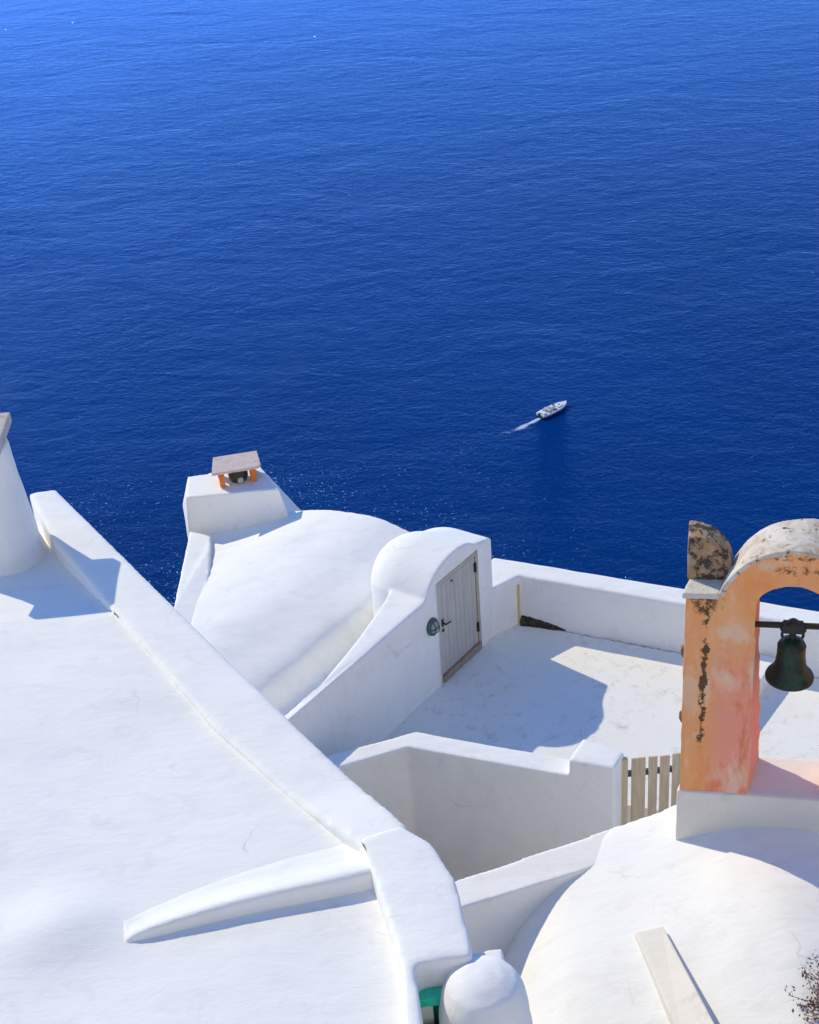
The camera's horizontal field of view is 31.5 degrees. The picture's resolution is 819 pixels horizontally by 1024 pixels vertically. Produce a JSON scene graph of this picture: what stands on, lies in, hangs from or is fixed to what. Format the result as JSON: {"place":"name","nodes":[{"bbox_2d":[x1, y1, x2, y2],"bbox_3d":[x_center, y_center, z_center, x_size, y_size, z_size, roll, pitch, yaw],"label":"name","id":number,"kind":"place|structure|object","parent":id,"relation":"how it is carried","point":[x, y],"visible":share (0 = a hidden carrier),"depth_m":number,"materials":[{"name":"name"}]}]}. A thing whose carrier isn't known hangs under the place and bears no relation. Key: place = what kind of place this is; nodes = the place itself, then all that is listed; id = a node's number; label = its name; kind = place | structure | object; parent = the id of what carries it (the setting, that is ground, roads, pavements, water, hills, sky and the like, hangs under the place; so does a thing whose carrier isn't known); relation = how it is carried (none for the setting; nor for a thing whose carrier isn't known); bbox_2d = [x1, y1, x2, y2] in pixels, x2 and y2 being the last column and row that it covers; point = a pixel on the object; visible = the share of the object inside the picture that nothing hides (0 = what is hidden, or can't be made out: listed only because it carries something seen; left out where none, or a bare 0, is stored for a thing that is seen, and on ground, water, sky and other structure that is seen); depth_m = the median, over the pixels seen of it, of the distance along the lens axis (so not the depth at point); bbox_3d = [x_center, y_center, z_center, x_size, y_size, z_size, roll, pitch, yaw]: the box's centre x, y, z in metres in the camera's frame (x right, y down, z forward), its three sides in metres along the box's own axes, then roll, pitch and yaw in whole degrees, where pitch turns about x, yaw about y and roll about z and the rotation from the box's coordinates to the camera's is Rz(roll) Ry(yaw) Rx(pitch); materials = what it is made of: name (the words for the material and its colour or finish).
{"place":"outdoors","nodes":[
{"label":"outdoors","id":0,"kind":"place"},
{"bbox_2d":[0,0,818,611],"bbox_3d":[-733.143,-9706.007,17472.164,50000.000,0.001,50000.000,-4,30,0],"label":"sea","id":1,"kind":"structure","parent":0,"point":[410,264],"depth_m":416.96,"materials":[{"name":"blue liquid"}]},
{"bbox_2d":[517,418,540,429],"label":"wake","id":2,"kind":"object","parent":1,"relation":"on","point":[527,424],"visible":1,"depth_m":322.84,"materials":[{"name":"white liquid"}]},
{"bbox_2d":[536,400,566,418],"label":"motor boat","id":3,"kind":"object","parent":1,"relation":"on","point":[550,410],"visible":1,"depth_m":326.26,"materials":[{"name":"paint"}]},
{"bbox_2d":[381,624,818,822],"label":"terrace floor","id":4,"kind":"structure","parent":0,"point":[554,693],"depth_m":22.73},
{"bbox_2d":[284,527,492,755],"bbox_3d":[-1.155,4.119,22.510,1.475,5.621,7.626,15,35,30],"label":"stair shelter","id":5,"kind":"object","parent":4,"relation":"on","point":[396,666],"visible":0.32,"depth_m":22.54,"materials":[{"name":"white paint"}]},
{"bbox_2d":[426,617,439,635],"bbox_3d":[0.390,1.803,22.660,0.143,0.310,0.270,16,35,31],"label":"wall lamp","id":6,"kind":"object","parent":5,"relation":"attached to","point":[433,627],"visible":1,"depth_m":22.60,"materials":[{"name":"metal"}]},
{"bbox_2d":[435,550,481,682],"bbox_3d":[0.809,1.693,23.380,0.119,1.905,1.211,16,35,31],"label":"door","id":7,"kind":"structure","parent":5,"relation":"in","point":[457,593],"depth_m":23.41,"materials":[{"name":"grey paint"}]},
{"bbox_2d":[490,558,818,678],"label":"parapet wall","id":8,"kind":"structure","parent":4,"relation":"on","point":[641,614],"depth_m":24.03,"materials":[{"name":"white paint"}]},
{"bbox_2d":[759,654,774,695],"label":"wall","id":9,"kind":"structure","parent":4,"relation":"on","point":[766,662],"depth_m":22.76,"materials":[{"name":"white paint"}]},
{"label":"hillside","id":10,"kind":"structure","parent":0,"visible":0},
{"bbox_2d":[0,412,532,1023],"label":"foreground house","id":11,"kind":"structure","parent":10,"relation":"on","point":[196,826],"depth_m":11.01,"materials":[{"name":"white paint"}]},
{"bbox_2d":[419,987,441,1023],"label":"window","id":12,"kind":"structure","parent":11,"relation":"in","point":[429,999],"depth_m":9.75,"materials":[{"name":"green paint"}]},
{"bbox_2d":[174,451,408,715],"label":"vaulted house","id":13,"kind":"structure","parent":10,"relation":"on","point":[273,605],"depth_m":24.61,"materials":[{"name":"white paint"}]},
{"bbox_2d":[326,732,623,881],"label":"terrace wall","id":14,"kind":"structure","parent":10,"relation":"on","point":[464,809],"depth_m":20.24,"materials":[{"name":"white paint"}]},
{"bbox_2d":[621,753,680,825],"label":"slatted gate","id":15,"kind":"structure","parent":14,"relation":"attached to","point":[638,772],"depth_m":19.68,"materials":[{"name":"brown wood"}]},
{"bbox_2d":[455,805,818,1023],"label":"domed house","id":16,"kind":"structure","parent":10,"relation":"on","point":[651,919],"depth_m":14.46,"materials":[{"name":"white paint"}]},
{"bbox_2d":[675,519,818,839],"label":"bell tower","id":17,"kind":"structure","parent":16,"relation":"on","point":[730,778],"depth_m":14.31,"materials":[{"name":"paint"}]},
{"bbox_2d":[765,618,813,691],"bbox_3d":[3.764,1.377,14.300,0.476,0.780,0.476,-4,30,0],"label":"bell","id":18,"kind":"object","parent":17,"relation":"hanging from","point":[788,669],"visible":1,"depth_m":14.24,"materials":[{"name":"green metal"}]},
{"bbox_2d":[785,949,818,1022],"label":"shrub","id":19,"kind":"object","parent":16,"relation":"on","point":[815,1006],"visible":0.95,"depth_m":13.03,"materials":[{"name":"brown plant"}]}
]}

